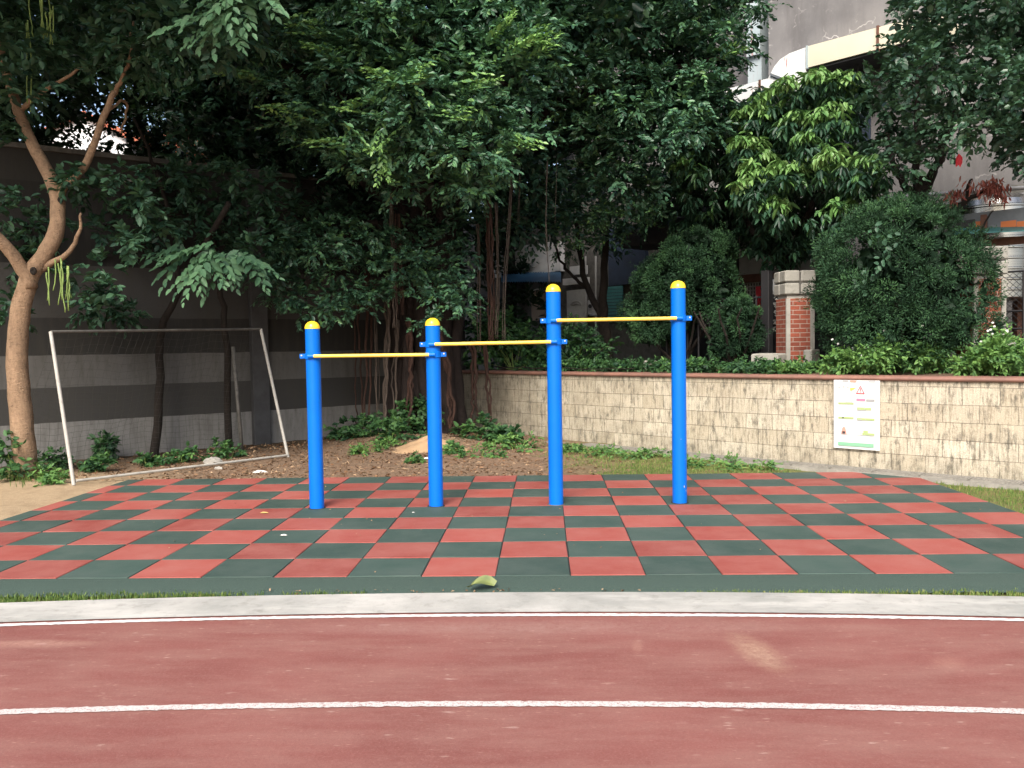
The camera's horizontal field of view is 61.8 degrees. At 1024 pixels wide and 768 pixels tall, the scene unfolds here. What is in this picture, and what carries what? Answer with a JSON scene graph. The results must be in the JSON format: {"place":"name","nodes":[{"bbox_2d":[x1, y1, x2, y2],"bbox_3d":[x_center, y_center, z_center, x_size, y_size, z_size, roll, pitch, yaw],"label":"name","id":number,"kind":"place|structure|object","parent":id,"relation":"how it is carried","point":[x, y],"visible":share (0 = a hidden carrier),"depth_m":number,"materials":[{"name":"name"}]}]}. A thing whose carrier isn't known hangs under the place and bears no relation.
{"place":"outdoors","nodes":[
{"label":"outdoors","id":0,"kind":"place"},
{"bbox_2d":[19,8,560,217],"label":"sky","id":1,"kind":"structure","parent":0,"point":[101,93],"materials":[{"name":"white"}]},
{"bbox_2d":[0,612,1023,767],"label":"running track","id":2,"kind":"structure","parent":0,"point":[885,661],"depth_m":3.83,"materials":[{"name":"red rubber"}]},
{"bbox_2d":[0,592,1023,621],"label":"concrete kerb","id":3,"kind":"structure","parent":2,"relation":"on","point":[964,605],"depth_m":5.09,"materials":[{"name":"grey concrete"}]},
{"bbox_2d":[0,701,1023,713],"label":"lane line","id":4,"kind":"object","parent":2,"relation":"on","point":[531,703],"visible":1,"depth_m":3.67,"materials":[{"name":"white paint"}]},
{"bbox_2d":[0,613,1023,625],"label":"track edge line","id":5,"kind":"object","parent":2,"relation":"on","point":[518,614],"visible":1,"depth_m":4.88,"materials":[{"name":"white paint"}]},
{"bbox_2d":[0,472,1023,578],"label":"rubber tile pavement","id":6,"kind":"structure","parent":0,"point":[918,525],"depth_m":7.16,"materials":[{"name":"red rubber"}]},
{"bbox_2d":[300,280,691,509],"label":"pull up bars","id":7,"kind":"object","parent":6,"relation":"on","point":[553,320],"visible":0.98,"depth_m":8.16,"materials":[{"name":"blue paint"}]},
{"bbox_2d":[0,573,1023,596],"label":"rubber border pavement","id":8,"kind":"structure","parent":0,"point":[973,582],"depth_m":5.51,"materials":[{"name":"green rubber"}]},
{"bbox_2d":[467,575,496,586],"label":"fallen leaf","id":9,"kind":"object","parent":8,"relation":"on","point":[487,580],"visible":1,"depth_m":5.43,"materials":[{"name":"yellow plant"}]},
{"bbox_2d":[0,432,1023,602],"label":"ground","id":10,"kind":"structure","parent":0,"point":[19,499],"depth_m":11.21,"materials":[{"name":"soil"}]},
{"bbox_2d":[0,429,46,480],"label":"weed plant","id":11,"kind":"object","parent":10,"relation":"on","point":[12,465],"visible":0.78,"depth_m":10.49,"materials":[{"name":"green plant"}]},
{"bbox_2d":[25,463,70,487],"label":"weed plant","id":12,"kind":"object","parent":10,"relation":"on","point":[46,477],"visible":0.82,"depth_m":10.19,"materials":[{"name":"green plant"}]},
{"bbox_2d":[0,0,108,149],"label":"background tree","id":13,"kind":"object","parent":10,"relation":"on","point":[56,120],"visible":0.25,"depth_m":14.23,"materials":[{"name":"green plant"}]},
{"bbox_2d":[37,446,75,470],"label":"weed plant","id":14,"kind":"object","parent":10,"relation":"on","point":[60,463],"visible":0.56,"depth_m":11.49,"materials":[{"name":"green plant"}]},
{"bbox_2d":[77,451,118,472],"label":"weed plant","id":15,"kind":"object","parent":10,"relation":"on","point":[92,464],"visible":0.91,"depth_m":11.20,"materials":[{"name":"green plant"}]},
{"bbox_2d":[44,111,163,155],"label":"white house","id":16,"kind":"structure","parent":10,"relation":"on","point":[116,140],"depth_m":22.82,"materials":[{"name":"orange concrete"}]},
{"bbox_2d":[87,430,121,459],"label":"weed plant","id":17,"kind":"object","parent":10,"relation":"on","point":[99,447],"visible":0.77,"depth_m":12.35,"materials":[{"name":"green plant"}]},
{"bbox_2d":[0,0,299,479],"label":"podded tree","id":18,"kind":"object","parent":10,"relation":"on","point":[222,28],"visible":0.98,"depth_m":10.50,"materials":[{"name":"green plant"}]},
{"bbox_2d":[133,451,172,467],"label":"weed plant","id":19,"kind":"object","parent":10,"relation":"on","point":[147,460],"visible":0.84,"depth_m":11.78,"materials":[{"name":"green plant"}]},
{"bbox_2d":[31,327,289,485],"bbox_3d":[-5.134,0.190,11.918,2.299,1.959,3.184,1,3,36],"label":"football goal","id":20,"kind":"object","parent":10,"relation":"on","point":[63,414],"visible":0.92,"depth_m":11.50,"materials":[{"name":"white paint"}]},
{"bbox_2d":[2,117,323,456],"bbox_3d":[-5.060,-1.257,12.636,4.682,5.413,2.110,-1,2,2],"label":"slender tree","id":21,"kind":"object","parent":10,"relation":"on","point":[182,202],"visible":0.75,"depth_m":12.45,"materials":[{"name":"green plant"}]},
{"bbox_2d":[161,440,204,463],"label":"weed plant","id":22,"kind":"object","parent":10,"relation":"on","point":[185,455],"visible":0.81,"depth_m":12.11,"materials":[{"name":"green plant"}]},
{"bbox_2d":[19,0,381,168],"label":"background tree","id":23,"kind":"object","parent":10,"relation":"on","point":[136,109],"visible":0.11,"depth_m":16.04,"materials":[{"name":"green plant"}]},
{"bbox_2d":[203,456,222,463],"bbox_3d":[-4.214,1.086,11.996,0.320,0.140,0.205,-1,2,2],"label":"rock","id":24,"kind":"object","parent":10,"relation":"on","point":[211,459],"visible":0.73,"depth_m":11.95,"materials":[{"name":"white stone"}]},
{"bbox_2d":[203,436,247,459],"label":"weed plant","id":25,"kind":"object","parent":10,"relation":"on","point":[223,452],"visible":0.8,"depth_m":12.50,"materials":[{"name":"green plant"}]},
{"bbox_2d":[99,77,364,175],"bbox_3d":[-8.537,-5.548,27.180,11.047,12.511,4.242,-1,2,2],"label":"background tree","id":26,"kind":"object","parent":10,"relation":"on","point":[146,127],"depth_m":26.44,"materials":[{"name":"green plant"}]},
{"bbox_2d":[0,142,465,466],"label":"painted wall","id":27,"kind":"structure","parent":10,"relation":"on","point":[284,338],"depth_m":13.31,"materials":[{"name":"paint"}]},
{"bbox_2d":[322,415,362,439],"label":"weed plant","id":28,"kind":"object","parent":10,"relation":"on","point":[334,433],"visible":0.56,"depth_m":14.23,"materials":[{"name":"green plant"}]},
{"bbox_2d":[336,410,382,440],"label":"weed plant","id":29,"kind":"object","parent":10,"relation":"on","point":[362,420],"visible":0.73,"depth_m":13.95,"materials":[{"name":"green plant"}]},
{"bbox_2d":[347,442,388,456],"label":"weed plant","id":30,"kind":"object","parent":10,"relation":"on","point":[362,449],"visible":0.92,"depth_m":12.58,"materials":[{"name":"green plant"}]},
{"bbox_2d":[352,436,406,448],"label":"weed plant","id":31,"kind":"object","parent":10,"relation":"on","point":[376,441],"visible":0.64,"depth_m":12.97,"materials":[{"name":"green plant"}]},
{"bbox_2d":[363,416,418,442],"bbox_3d":[-1.876,0.750,13.280,0.842,0.533,0.545,-1,2,2],"label":"weed plant","id":32,"kind":"object","parent":10,"relation":"on","point":[394,427],"visible":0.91,"depth_m":13.24,"materials":[{"name":"green plant"}]},
{"bbox_2d":[404,450,425,463],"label":"weed plant","id":33,"kind":"object","parent":10,"relation":"on","point":[413,459],"visible":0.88,"depth_m":11.50,"materials":[{"name":"green plant"}]},
{"bbox_2d":[391,435,469,453],"bbox_3d":[-1.193,0.900,12.816,1.666,0.297,0.725,-1,2,-6],"label":"sand heap","id":34,"kind":"object","parent":10,"relation":"on","point":[420,444],"visible":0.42,"depth_m":12.65,"materials":[{"name":"beige sand"}]},
{"bbox_2d":[319,43,582,369],"bbox_3d":[-1.721,-3.851,18.944,6.912,9.681,4.350,-1,2,2],"label":"background tree","id":35,"kind":"object","parent":10,"relation":"on","point":[534,299],"visible":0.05,"depth_m":18.83,"materials":[{"name":"green plant"}]},
{"bbox_2d":[442,439,464,455],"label":"weed plant","id":36,"kind":"object","parent":10,"relation":"on","point":[452,446],"visible":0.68,"depth_m":12.44,"materials":[{"name":"green plant"}]},
{"bbox_2d":[136,0,792,434],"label":"banyan tree","id":37,"kind":"object","parent":10,"relation":"on","point":[378,60],"visible":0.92,"depth_m":12.72,"materials":[{"name":"green plant"}]},
{"bbox_2d":[449,411,498,440],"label":"weed plant","id":38,"kind":"object","parent":10,"relation":"on","point":[471,427],"visible":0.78,"depth_m":13.62,"materials":[{"name":"green plant"}]},
{"bbox_2d":[448,441,508,457],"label":"weed plant","id":39,"kind":"object","parent":10,"relation":"on","point":[485,444],"visible":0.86,"depth_m":12.07,"materials":[{"name":"green plant"}]},
{"bbox_2d":[482,423,524,443],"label":"weed plant","id":40,"kind":"object","parent":10,"relation":"on","point":[497,430],"visible":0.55,"depth_m":13.37,"materials":[{"name":"green plant"}]},
{"bbox_2d":[401,59,607,368],"bbox_3d":[-0.168,-4.512,21.761,6.954,10.660,4.467,-1,2,2],"label":"background tree","id":41,"kind":"object","parent":10,"relation":"on","point":[512,268],"visible":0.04,"depth_m":21.73,"materials":[{"name":"green plant"}]},
{"bbox_2d":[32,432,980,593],"bbox_3d":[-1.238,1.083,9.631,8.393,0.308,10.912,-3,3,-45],"label":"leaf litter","id":42,"kind":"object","parent":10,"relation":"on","point":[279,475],"visible":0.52,"depth_m":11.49,"materials":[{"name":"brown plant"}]},
{"bbox_2d":[0,440,1023,602],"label":"grass","id":43,"kind":"structure","parent":10,"relation":"on","point":[31,598],"depth_m":5.52,"materials":[{"name":"green plant"}]},
{"bbox_2d":[485,430,544,452],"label":"weed plant","id":44,"kind":"object","parent":10,"relation":"on","point":[508,441],"visible":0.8,"depth_m":12.91,"materials":[{"name":"green plant"}]},
{"bbox_2d":[563,442,585,453],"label":"weed plant","id":45,"kind":"object","parent":10,"relation":"on","point":[568,446],"visible":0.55,"depth_m":12.50,"materials":[{"name":"green plant"}]},
{"bbox_2d":[566,442,621,457],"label":"weed plant","id":46,"kind":"object","parent":10,"relation":"on","point":[591,448],"visible":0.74,"depth_m":12.12,"materials":[{"name":"green plant"}]},
{"bbox_2d":[598,444,671,459],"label":"weed plant","id":47,"kind":"object","parent":10,"relation":"on","point":[641,453],"visible":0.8,"depth_m":11.63,"materials":[{"name":"green plant"}]},
{"bbox_2d":[670,451,742,469],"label":"weed plant","id":48,"kind":"object","parent":10,"relation":"on","point":[702,463],"visible":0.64,"depth_m":10.87,"materials":[{"name":"green plant"}]},
{"bbox_2d":[462,370,1023,480],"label":"retaining wall","id":49,"kind":"structure","parent":10,"relation":"on","point":[973,426],"depth_m":11.06,"materials":[{"name":"stone"}]},
{"bbox_2d":[494,366,634,369],"bbox_3d":[0.747,-0.261,13.930,0.057,0.048,3.201,-3,3,-41],"label":"coping","id":50,"kind":"object","parent":49,"relation":"on","point":[562,367],"visible":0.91,"depth_m":14.00,"materials":[{"name":"brown stone"}]},
{"bbox_2d":[834,380,879,450],"bbox_3d":[4.159,0.373,10.334,0.023,0.836,0.560,-3,3,-45],"label":"warning poster","id":51,"kind":"object","parent":49,"relation":"attached to","point":[856,414],"visible":1,"depth_m":10.32,"materials":[{"name":"grey paper"}]},
{"bbox_2d":[715,458,787,472],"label":"weed plant","id":52,"kind":"object","parent":10,"relation":"on","point":[770,464],"visible":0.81,"depth_m":10.39,"materials":[{"name":"green plant"}]},
{"bbox_2d":[492,361,1023,375],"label":"raised bed ground","id":53,"kind":"structure","parent":0,"point":[930,373],"depth_m":10.82,"materials":[{"name":"soil"}]},
{"bbox_2d":[461,304,569,369],"bbox_3d":[0.068,-0.635,16.014,2.062,1.719,1.436,-2,3,-22],"label":"leafy shrub","id":54,"kind":"object","parent":53,"relation":"on","point":[517,334],"visible":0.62,"depth_m":15.83,"materials":[{"name":"green plant"}]},
{"bbox_2d":[463,193,660,369],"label":"row house","id":55,"kind":"structure","parent":53,"relation":"on","point":[575,301],"depth_m":20.49,"materials":[{"name":"grey paint"}]},
{"bbox_2d":[531,290,545,320],"bbox_3d":[0.676,-1.974,21.517,0.060,0.744,0.469,-3,3,-44],"label":"door panel","id":56,"kind":"structure","parent":55,"relation":"in","point":[535,313],"depth_m":21.50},
{"bbox_2d":[567,289,584,325],"bbox_3d":[1.552,-1.832,20.574,0.112,0.858,0.599,-3,3,-44],"label":"door","id":57,"kind":"structure","parent":55,"relation":"in","point":[575,298],"depth_m":20.54,"materials":[{"name":"paint"}]},
{"bbox_2d":[532,312,623,363],"bbox_3d":[1.165,-0.590,15.075,1.559,1.381,1.140,0,3,16],"label":"leafy shrub","id":58,"kind":"object","parent":53,"relation":"on","point":[576,345],"visible":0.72,"depth_m":14.86,"materials":[{"name":"green plant"}]},
{"bbox_2d":[521,147,683,360],"bbox_3d":[1.928,-2.419,16.853,3.544,4.568,6.034,-1,2,2],"label":"leaning tree","id":59,"kind":"object","parent":53,"relation":"on","point":[596,222],"visible":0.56,"depth_m":16.19,"materials":[{"name":"green plant"}]},
{"bbox_2d":[612,220,745,359],"bbox_3d":[2.733,-1.414,14.466,1.686,2.483,2.512,-3,3,-38],"label":"juniper bush","id":60,"kind":"object","parent":53,"relation":"on","point":[696,264],"visible":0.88,"depth_m":13.93,"materials":[{"name":"green plant"}]},
{"bbox_2d":[619,200,747,360],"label":"storage shed","id":61,"kind":"structure","parent":53,"relation":"on","point":[654,238],"depth_m":17.56,"materials":[{"name":"black"}]},
{"bbox_2d":[665,296,760,362],"bbox_3d":[3.218,-0.830,13.962,0.061,1.128,1.911,-3,3,-44],"label":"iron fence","id":62,"kind":"object","parent":53,"relation":"on","point":[756,297],"visible":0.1,"depth_m":14.04,"materials":[{"name":"black metal"}]},
{"bbox_2d":[693,287,775,362],"bbox_3d":[3.365,-0.802,13.078,1.119,1.370,1.206,-1,2,2],"label":"juniper bush","id":63,"kind":"object","parent":53,"relation":"on","point":[735,330],"visible":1,"depth_m":12.85,"materials":[{"name":"green plant"}]},
{"bbox_2d":[632,65,895,272],"bbox_3d":[3.925,-2.648,14.573,3.944,5.113,6.167,-3,3,-44],"label":"drooping leaf tree","id":64,"kind":"object","parent":53,"relation":"on","point":[763,187],"visible":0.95,"depth_m":12.78,"materials":[{"name":"green plant"}]},
{"bbox_2d":[761,270,772,352],"bbox_3d":[3.927,-0.979,13.174,0.135,1.528,0.135,-3,3,-44],"label":"gate post","id":65,"kind":"object","parent":53,"relation":"on","point":[767,296],"visible":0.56,"depth_m":13.11,"materials":[{"name":"black metal"}]},
{"bbox_2d":[513,320,1023,375],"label":"undergrowth","id":66,"kind":"object","parent":53,"relation":"on","point":[995,354],"visible":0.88,"depth_m":10.61,"materials":[{"name":"green plant"}]},
{"bbox_2d":[831,322,1007,357],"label":"white flower petals","id":67,"kind":"object","parent":66,"relation":"on","point":[933,333],"visible":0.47,"depth_m":10.08,"materials":[{"name":"plant"}]},
{"bbox_2d":[751,353,785,361],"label":"concrete block","id":68,"kind":"structure","parent":53,"relation":"on","point":[771,356],"depth_m":12.39,"materials":[{"name":"grey concrete"}]},
{"bbox_2d":[736,231,837,361],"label":"house","id":69,"kind":"structure","parent":53,"relation":"on","point":[751,277],"depth_m":16.10,"materials":[{"name":"paint"}]},
{"bbox_2d":[746,283,759,318],"bbox_3d":[4.603,-1.569,16.254,0.010,0.717,0.402,-3,3,-44],"label":"window pane","id":70,"kind":"structure","parent":69,"relation":"in","point":[751,283],"depth_m":16.26,"materials":[{"name":"black"}]},
{"bbox_2d":[756,286,760,307],"bbox_3d":[4.606,-1.573,15.668,0.027,0.448,0.311,-3,3,-44],"label":"red banner","id":71,"kind":"object","parent":69,"relation":"hanging from","point":[758,291],"visible":0.08,"depth_m":15.73,"materials":[{"name":"fabric"}]},
{"bbox_2d":[561,0,1023,357],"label":"concrete building","id":72,"kind":"structure","parent":53,"relation":"on","point":[831,36],"depth_m":16.10,"materials":[{"name":"beige concrete"}]},
{"bbox_2d":[773,278,777,336],"bbox_3d":[4.177,-1.209,13.553,0.055,0.933,0.126,-3,3,-44],"label":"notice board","id":73,"kind":"object","parent":72,"relation":"attached to","point":[775,298],"visible":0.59,"depth_m":13.56,"materials":[{"name":"white"}]},
{"bbox_2d":[833,72,870,143],"bbox_3d":[6.488,-5.251,16.361,0.020,1.284,0.749,-3,3,-44],"label":"window","id":74,"kind":"structure","parent":72,"relation":"in","point":[869,121],"depth_m":16.13,"materials":[{"name":"grey glass"}]},
{"bbox_2d":[871,186,1023,200],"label":"overhead cable","id":75,"kind":"object","parent":72,"relation":"attached to","point":[1014,188],"visible":0.17,"depth_m":13.64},
{"bbox_2d":[905,184,1023,207],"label":"wall ledge","id":76,"kind":"object","parent":72,"relation":"attached to","point":[1016,191],"depth_m":13.48,"materials":[{"name":"grey concrete"}]},
{"bbox_2d":[951,208,1023,245],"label":"awning frame","id":77,"kind":"object","parent":72,"relation":"attached to","point":[1009,220],"visible":0.64,"depth_m":11.17,"materials":[{"name":"metal"}]},
{"bbox_2d":[774,270,815,362],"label":"brick pillar","id":78,"kind":"structure","parent":53,"relation":"on","point":[795,333],"depth_m":12.48,"materials":[{"name":"red brick"}]},
{"bbox_2d":[803,349,818,361],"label":"concrete block","id":79,"kind":"structure","parent":53,"relation":"on","point":[809,356],"depth_m":12.10,"materials":[{"name":"grey concrete"}]},
{"bbox_2d":[795,171,1015,371],"bbox_3d":[5.101,-1.402,11.132,2.554,2.661,2.578,-1,2,2],"label":"juniper bush","id":80,"kind":"object","parent":53,"relation":"on","point":[909,294],"visible":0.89,"depth_m":10.64,"materials":[{"name":"green plant"}]},
{"bbox_2d":[852,221,900,295],"bbox_3d":[4.424,-1.521,10.410,0.571,0.898,0.145,1,3,43],"label":"creeper","id":81,"kind":"object","parent":80,"relation":"attached to","point":[887,250],"visible":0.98,"depth_m":10.37,"materials":[{"name":"green plant"}]},
{"bbox_2d":[847,0,1023,358],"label":"round leaf tree","id":82,"kind":"object","parent":53,"relation":"on","point":[927,34],"visible":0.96,"depth_m":10.68,"materials":[{"name":"green plant"}]},
{"bbox_2d":[955,154,962,166],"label":"red leaf","id":83,"kind":"object","parent":82,"relation":"hanging from","point":[959,158],"visible":1,"depth_m":10.62,"materials":[{"name":"plant"}]},
{"bbox_2d":[943,174,1011,245],"bbox_3d":[5.971,-2.204,11.201,0.373,1.071,1.080,-3,3,-36],"label":"withered branch","id":84,"kind":"object","parent":82,"relation":"attached to","point":[990,189],"visible":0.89,"depth_m":11.01,"materials":[{"name":"red plant"}]},
{"bbox_2d":[953,246,1007,356],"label":"brick pillar","id":85,"kind":"structure","parent":53,"relation":"on","point":[1002,310],"depth_m":10.67,"materials":[{"name":"red brick"}]},
{"bbox_2d":[944,191,1023,338],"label":"water tank","id":86,"kind":"object","parent":53,"relation":"on","point":[1015,258],"visible":0.13,"depth_m":11.92,"materials":[{"name":"silver metal"}]},
{"bbox_2d":[1003,270,1023,365],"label":"fence","id":87,"kind":"object","parent":53,"relation":"on","point":[1022,306],"visible":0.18,"depth_m":10.65,"materials":[{"name":"black metal"}]},
{"bbox_2d":[1006,298,1021,334],"bbox_3d":[7.722,-1.489,12.362,1.284,2.633,1.284,-1,2,2],"label":"fence","id":88,"kind":"object","parent":53,"relation":"on","point":[1009,301],"visible":0.01,"depth_m":12.75,"materials":[{"name":"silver metal"}]},
{"bbox_2d":[547,441,1023,490],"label":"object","id":89,"kind":"structure","parent":0,"point":[955,482],"depth_m":9.45,"materials":[{"name":"concrete"}]},
{"bbox_2d":[579,443,612,447],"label":"drain cover","id":90,"kind":"object","parent":89,"relation":"on","point":[592,444],"visible":0.61,"depth_m":13.07,"materials":[{"name":"concrete"}]},
{"bbox_2d":[605,445,638,449],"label":"drain cover","id":91,"kind":"object","parent":89,"relation":"on","point":[623,447],"visible":0.63,"depth_m":12.64,"materials":[{"name":"concrete"}]},
{"bbox_2d":[630,448,666,452],"bbox_3d":[1.968,0.953,12.297,0.252,0.018,0.475,-3,3,-43],"label":"drain cover","id":92,"kind":"object","parent":89,"relation":"on","point":[635,449],"visible":0.4,"depth_m":12.33,"materials":[{"name":"concrete"}]},
{"bbox_2d":[663,450,695,454],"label":"drain cover","id":93,"kind":"object","parent":89,"relation":"on","point":[688,453],"visible":0.31,"depth_m":11.91,"materials":[{"name":"concrete"}]},
{"bbox_2d":[689,453,724,458],"bbox_3d":[2.660,0.972,11.571,0.252,0.018,0.475,-3,3,-44],"label":"drain cover","id":94,"kind":"object","parent":89,"relation":"on","point":[704,455],"visible":0.73,"depth_m":11.56,"materials":[{"name":"concrete"}]},
{"bbox_2d":[721,457,761,461],"bbox_3d":[3.013,0.982,11.210,0.252,0.018,0.475,-3,3,-45],"label":"drain cover","id":95,"kind":"object","parent":89,"relation":"on","point":[748,459],"visible":0.59,"depth_m":11.16,"materials":[{"name":"concrete"}]},
{"bbox_2d":[755,459,798,464],"bbox_3d":[3.369,0.991,10.857,0.475,0.018,0.252,1,3,45],"label":"drain cover","id":96,"kind":"object","parent":89,"relation":"on","point":[785,463],"visible":0.66,"depth_m":10.85,"materials":[{"name":"concrete"}]},
{"bbox_2d":[792,462,837,468],"bbox_3d":[3.721,1.000,10.505,0.252,0.018,0.475,-3,3,-45],"label":"drain cover","id":97,"kind":"object","parent":89,"relation":"on","point":[816,465],"visible":0.99,"depth_m":10.47,"materials":[{"name":"concrete"}]},
{"bbox_2d":[831,465,879,472],"bbox_3d":[4.076,1.009,10.150,0.475,0.018,0.252,1,3,45],"label":"drain cover","id":98,"kind":"object","parent":89,"relation":"on","point":[857,469],"visible":0.98,"depth_m":10.13,"materials":[{"name":"concrete"}]},
{"bbox_2d":[875,469,925,476],"bbox_3d":[4.444,1.018,9.798,0.475,0.018,0.252,1,3,43],"label":"drain cover","id":99,"kind":"object","parent":89,"relation":"on","point":[899,472],"visible":0.98,"depth_m":9.78,"materials":[{"name":"concrete"}]},
{"bbox_2d":[921,473,973,480],"bbox_3d":[4.812,1.026,9.460,0.475,0.018,0.252,1,3,43],"label":"drain cover","id":100,"kind":"object","parent":89,"relation":"on","point":[947,476],"visible":0.96,"depth_m":9.44,"materials":[{"name":"concrete"}]},
{"bbox_2d":[970,477,1023,484],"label":"drain cover","id":101,"kind":"object","parent":89,"relation":"on","point":[998,481],"visible":1,"depth_m":9.11,"materials":[{"name":"concrete"}]}
]}

